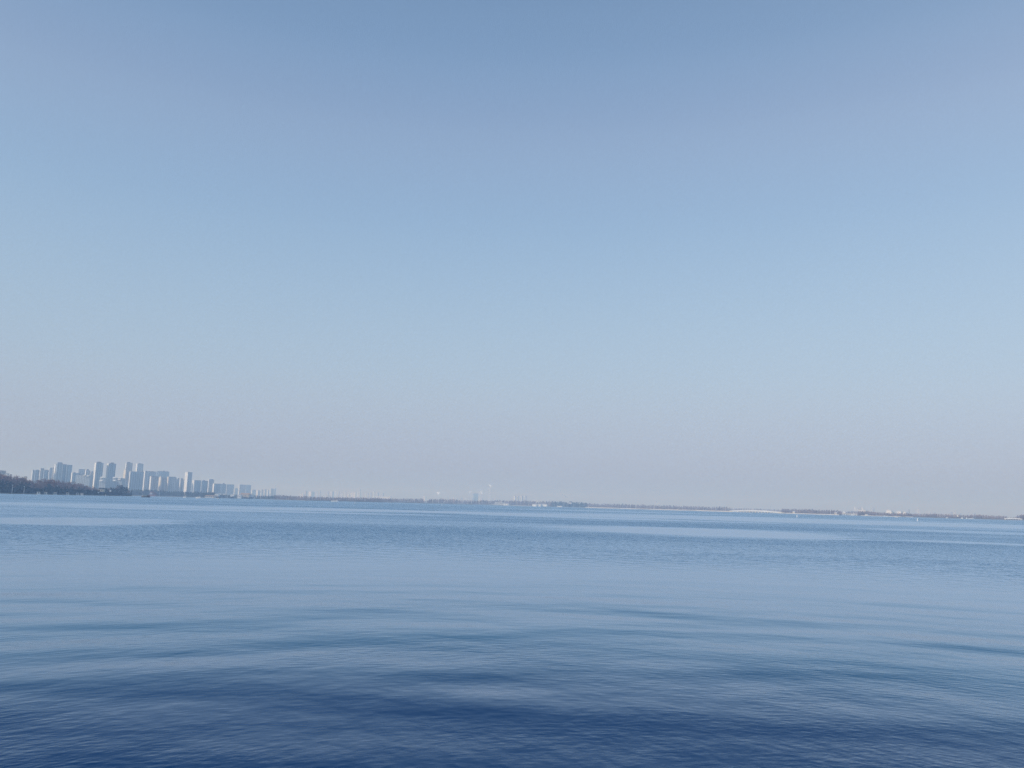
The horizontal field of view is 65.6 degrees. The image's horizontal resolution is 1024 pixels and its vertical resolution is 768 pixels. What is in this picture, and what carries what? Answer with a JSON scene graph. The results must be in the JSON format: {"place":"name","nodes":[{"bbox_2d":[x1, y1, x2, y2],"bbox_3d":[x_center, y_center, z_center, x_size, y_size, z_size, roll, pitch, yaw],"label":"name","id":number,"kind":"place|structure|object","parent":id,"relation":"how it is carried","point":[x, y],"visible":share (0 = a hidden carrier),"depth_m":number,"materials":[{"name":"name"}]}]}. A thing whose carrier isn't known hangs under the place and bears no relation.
{"place":"outdoors","nodes":[
{"label":"outdoors","id":0,"kind":"place"},
{"bbox_2d":[0,493,1019,519],"bbox_3d":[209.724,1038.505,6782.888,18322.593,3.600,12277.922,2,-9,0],"label":"ground","id":1,"kind":"structure","parent":0,"point":[420,502],"depth_m":1828.61,"materials":[{"name":"soil"}]},
{"bbox_2d":[31,470,34,481],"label":"apartment tower","id":2,"kind":"structure","parent":1,"relation":"on","point":[33,475],"depth_m":2209.99,"materials":[{"name":"concrete"}]},
{"bbox_2d":[34,470,39,482],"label":"apartment tower","id":3,"kind":"structure","parent":1,"relation":"on","point":[37,472],"depth_m":2299.48,"materials":[{"name":"concrete"}]},
{"bbox_2d":[39,468,43,480],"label":"apartment tower","id":4,"kind":"structure","parent":1,"relation":"on","point":[41,473],"depth_m":2349.06,"materials":[{"name":"concrete"}]},
{"bbox_2d":[43,470,48,481],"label":"apartment tower","id":5,"kind":"structure","parent":1,"relation":"on","point":[46,474],"depth_m":2268.24,"materials":[{"name":"concrete"}]},
{"bbox_2d":[48,468,52,479],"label":"apartment tower","id":6,"kind":"structure","parent":1,"relation":"on","point":[50,474],"depth_m":2446.44,"materials":[{"name":"concrete"}]},
{"bbox_2d":[53,464,56,479],"bbox_3d":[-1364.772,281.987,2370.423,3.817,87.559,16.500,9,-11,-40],"label":"apartment tower","id":7,"kind":"structure","parent":1,"relation":"on","point":[55,465],"depth_m":2369.25,"materials":[{"name":"concrete"}]},
{"bbox_2d":[55,462,62,485],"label":"apartment tower","id":8,"kind":"structure","parent":1,"relation":"on","point":[59,467],"depth_m":2285.87,"materials":[{"name":"concrete"}]},
{"bbox_2d":[61,464,66,481],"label":"apartment tower","id":9,"kind":"structure","parent":1,"relation":"on","point":[63,472],"depth_m":2299.68,"materials":[{"name":"concrete"}]},
{"bbox_2d":[0,487,131,495],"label":"undergrowth","id":10,"kind":"object","parent":1,"relation":"on","point":[36,490],"visible":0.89,"depth_m":984.21,"materials":[{"name":"green plant"}]},
{"bbox_2d":[65,465,71,482],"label":"apartment tower","id":11,"kind":"structure","parent":1,"relation":"on","point":[68,473],"depth_m":2288.11,"materials":[{"name":"concrete"}]},
{"bbox_2d":[70,472,79,484],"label":"apartment tower","id":12,"kind":"structure","parent":1,"relation":"on","point":[73,476],"depth_m":2171.18,"materials":[{"name":"concrete"}]},
{"bbox_2d":[78,469,84,474],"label":"apartment tower","id":13,"kind":"structure","parent":1,"relation":"on","point":[81,471],"depth_m":2532.44,"materials":[{"name":"concrete"}]},
{"bbox_2d":[75,472,93,489],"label":"office block","id":14,"kind":"structure","parent":1,"relation":"on","point":[85,480],"depth_m":2076.73,"materials":[{"name":"white paint"}]},
{"bbox_2d":[92,462,103,489],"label":"apartment tower","id":15,"kind":"structure","parent":1,"relation":"on","point":[98,470],"depth_m":2155.47,"materials":[{"name":"concrete"}]},
{"bbox_2d":[98,477,108,490],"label":"office block","id":16,"kind":"structure","parent":1,"relation":"on","point":[103,482],"depth_m":2070.54,"materials":[{"name":"white paint"}]},
{"bbox_2d":[106,462,115,488],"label":"apartment tower","id":17,"kind":"structure","parent":1,"relation":"on","point":[110,470],"depth_m":2169.74,"materials":[{"name":"concrete"}]},
{"bbox_2d":[112,477,124,492],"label":"office block","id":18,"kind":"structure","parent":1,"relation":"on","point":[120,481],"depth_m":2085.99,"materials":[{"name":"white paint"}]},
{"bbox_2d":[123,469,126,483],"bbox_3d":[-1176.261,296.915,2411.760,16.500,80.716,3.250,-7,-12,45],"label":"apartment tower","id":19,"kind":"structure","parent":1,"relation":"on","point":[125,472],"depth_m":2411.30,"materials":[{"name":"concrete"}]},
{"bbox_2d":[125,462,132,491],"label":"apartment tower","id":20,"kind":"structure","parent":1,"relation":"on","point":[128,466],"depth_m":2502.21,"materials":[{"name":"concrete"}]},
{"bbox_2d":[128,471,143,493],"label":"apartment tower","id":21,"kind":"structure","parent":1,"relation":"on","point":[136,480],"depth_m":2464.19,"materials":[{"name":"concrete"}]},
{"bbox_2d":[136,463,143,471],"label":"apartment tower","id":22,"kind":"structure","parent":1,"relation":"on","point":[139,467],"depth_m":2969.73,"materials":[{"name":"concrete"}]},
{"bbox_2d":[142,471,155,493],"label":"apartment tower","id":23,"kind":"structure","parent":1,"relation":"on","point":[146,478],"depth_m":2611.20,"materials":[{"name":"concrete"}]},
{"bbox_2d":[149,476,157,490],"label":"apartment tower","id":24,"kind":"structure","parent":1,"relation":"on","point":[153,483],"depth_m":2348.27,"materials":[{"name":"concrete"}]},
{"bbox_2d":[156,471,159,489],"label":"apartment tower","id":25,"kind":"structure","parent":1,"relation":"on","point":[158,473],"depth_m":2992.18,"materials":[{"name":"concrete"}]},
{"bbox_2d":[158,476,162,490],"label":"apartment tower","id":26,"kind":"structure","parent":1,"relation":"on","point":[160,482],"depth_m":2448.93,"materials":[{"name":"concrete"}]},
{"bbox_2d":[162,477,166,490],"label":"apartment tower","id":27,"kind":"structure","parent":1,"relation":"on","point":[164,486],"depth_m":2451.24,"materials":[{"name":"concrete"}]},
{"bbox_2d":[160,471,168,477],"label":"apartment tower","id":28,"kind":"structure","parent":1,"relation":"on","point":[163,474],"depth_m":3046.55,"materials":[{"name":"concrete"}]},
{"bbox_2d":[166,477,173,492],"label":"apartment tower","id":29,"kind":"structure","parent":1,"relation":"on","point":[170,483],"depth_m":2502.81,"materials":[{"name":"concrete"}]},
{"bbox_2d":[130,489,215,496],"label":"wood","id":30,"kind":"object","parent":1,"relation":"on","point":[171,493],"visible":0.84,"depth_m":1849.27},
{"bbox_2d":[173,477,176,492],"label":"apartment tower","id":31,"kind":"structure","parent":1,"relation":"on","point":[174,488],"depth_m":2599.36,"materials":[{"name":"concrete"}]},
{"bbox_2d":[175,478,179,491],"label":"apartment tower","id":32,"kind":"structure","parent":1,"relation":"on","point":[177,484],"depth_m":2511.81,"materials":[{"name":"concrete"}]},
{"bbox_2d":[179,478,182,492],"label":"apartment tower","id":33,"kind":"structure","parent":1,"relation":"on","point":[180,484],"depth_m":2560.58,"materials":[{"name":"concrete"}]},
{"bbox_2d":[183,472,192,495],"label":"apartment tower","id":34,"kind":"structure","parent":1,"relation":"on","point":[187,482],"depth_m":2432.56,"materials":[{"name":"concrete"}]},
{"bbox_2d":[191,480,201,492],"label":"apartment tower","id":35,"kind":"structure","parent":1,"relation":"on","point":[196,485],"depth_m":2623.91,"materials":[{"name":"concrete"}]},
{"bbox_2d":[201,480,207,492],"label":"apartment tower","id":36,"kind":"structure","parent":1,"relation":"on","point":[204,485],"depth_m":2677.44,"materials":[{"name":"concrete"}]},
{"bbox_2d":[207,479,213,493],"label":"apartment tower","id":37,"kind":"structure","parent":1,"relation":"on","point":[210,484],"depth_m":2870.23,"materials":[{"name":"concrete"}]},
{"bbox_2d":[212,484,220,493],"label":"apartment tower","id":38,"kind":"structure","parent":1,"relation":"on","point":[216,488],"depth_m":2597.66,"materials":[{"name":"concrete"}]},
{"bbox_2d":[220,483,225,495],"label":"apartment tower","id":39,"kind":"structure","parent":1,"relation":"on","point":[223,488],"depth_m":3070.47,"materials":[{"name":"concrete"}]},
{"bbox_2d":[226,484,233,496],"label":"apartment tower","id":40,"kind":"structure","parent":1,"relation":"on","point":[229,489],"depth_m":3452.74,"materials":[{"name":"concrete"}]},
{"bbox_2d":[238,484,245,494],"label":"apartment tower","id":41,"kind":"structure","parent":1,"relation":"on","point":[241,488],"depth_m":3938.81,"materials":[{"name":"concrete"}]},
{"bbox_2d":[240,493,250,498],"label":"tiled hall","id":42,"kind":"structure","parent":1,"relation":"on","point":[245,495],"depth_m":1977.40,"materials":[{"name":"tile"}]},
{"bbox_2d":[220,494,275,498],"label":"wood","id":43,"kind":"object","parent":1,"relation":"on","point":[259,497],"visible":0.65,"depth_m":2019.16,"materials":[{"name":"plant"}]},
{"bbox_2d":[245,485,250,492],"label":"apartment tower","id":44,"kind":"structure","parent":1,"relation":"on","point":[248,489],"depth_m":4042.31,"materials":[{"name":"concrete"}]},
{"bbox_2d":[308,492,314,498],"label":"apartment tower","id":45,"kind":"structure","parent":1,"relation":"on","point":[312,494],"depth_m":6600.66,"materials":[{"name":"white concrete"}]},
{"bbox_2d":[283,499,363,501],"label":"embankment wall","id":46,"kind":"structure","parent":1,"relation":"on","point":[325,500],"depth_m":1968.43,"materials":[{"name":"concrete"}]},
{"bbox_2d":[273,495,380,501],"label":"wood","id":47,"kind":"object","parent":1,"relation":"on","point":[375,499],"visible":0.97,"depth_m":2026.24,"materials":[{"name":"plant"}]},
{"bbox_2d":[376,496,391,500],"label":"exhibition hall","id":48,"kind":"structure","parent":1,"relation":"on","point":[383,497],"depth_m":5075.75,"materials":[{"name":"tile"}]},
{"bbox_2d":[378,498,423,502],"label":"wood","id":49,"kind":"object","parent":1,"relation":"on","point":[399,500],"visible":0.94,"depth_m":2334.26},
{"bbox_2d":[387,502,484,504],"bbox_3d":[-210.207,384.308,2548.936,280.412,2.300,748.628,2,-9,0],"label":"embankment wall","id":50,"kind":"structure","parent":1,"relation":"on","point":[430,503],"depth_m":2528.82,"materials":[{"name":"concrete"}]},
{"bbox_2d":[473,493,477,502],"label":"apartment tower","id":51,"kind":"structure","parent":1,"relation":"on","point":[475,497],"depth_m":7903.75,"materials":[{"name":"concrete"}]},
{"bbox_2d":[429,498,552,505],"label":"wood","id":52,"kind":"object","parent":1,"relation":"on","point":[449,501],"visible":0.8,"depth_m":2911.64,"materials":[{"name":"plant"}]},
{"bbox_2d":[494,502,509,504],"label":"lakeside pavilion","id":53,"kind":"structure","parent":1,"relation":"on","point":[499,503],"depth_m":2864.50,"materials":[{"name":"white paint"}]},
{"bbox_2d":[551,501,586,506],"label":"wood","id":54,"kind":"object","parent":1,"relation":"on","point":[566,504],"visible":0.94,"depth_m":2894.54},
{"bbox_2d":[585,507,725,511],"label":"embankment wall","id":55,"kind":"structure","parent":1,"relation":"on","point":[654,509],"depth_m":2599.26,"materials":[{"name":"concrete"}]},
{"bbox_2d":[584,503,729,510],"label":"wood","id":56,"kind":"object","parent":1,"relation":"on","point":[657,507],"visible":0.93,"depth_m":2633.40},
{"bbox_2d":[726,510,782,512],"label":"arched bridge","id":57,"kind":"structure","parent":1,"relation":"on","point":[761,511],"depth_m":2168.38,"materials":[{"name":"white concrete"}]},
{"bbox_2d":[730,508,781,511],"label":"wood","id":58,"kind":"object","parent":1,"relation":"on","point":[755,509],"visible":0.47,"depth_m":3368.50,"materials":[{"name":"plant"}]},
{"bbox_2d":[786,513,841,514],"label":"embankment wall","id":59,"kind":"structure","parent":1,"relation":"on","point":[808,513],"depth_m":2008.26,"materials":[{"name":"concrete"}]},
{"bbox_2d":[782,508,842,514],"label":"wood","id":60,"kind":"object","parent":59,"relation":"on","point":[809,511],"visible":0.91,"depth_m":2048.64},
{"bbox_2d":[857,511,910,516],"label":"wood","id":61,"kind":"object","parent":1,"relation":"on","point":[879,513],"visible":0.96,"depth_m":1871.21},
{"bbox_2d":[909,513,1006,518],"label":"wood","id":62,"kind":"object","parent":1,"relation":"on","point":[954,515],"visible":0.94,"depth_m":1728.79,"materials":[{"name":"grey plant"}]},
{"bbox_2d":[1016,514,1023,519],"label":"wood","id":63,"kind":"object","parent":1,"relation":"on","point":[1021,516],"visible":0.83,"depth_m":1637.27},
{"bbox_2d":[0,494,1023,767],"bbox_3d":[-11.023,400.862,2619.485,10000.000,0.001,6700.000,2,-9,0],"label":"water","id":64,"kind":"structure","parent":0,"point":[176,632],"depth_m":18.25,"materials":[{"name":"blue liquid"}]},
{"bbox_2d":[205,495,215,497],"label":"boathouse","id":65,"kind":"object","parent":64,"relation":"in","point":[210,496],"visible":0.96,"depth_m":1778.66,"materials":[{"name":"stone"}]},
{"bbox_2d":[0,0,1023,517],"label":"sky","id":66,"kind":"structure","parent":0,"point":[749,254],"materials":[{"name":"blue"}]}
]}

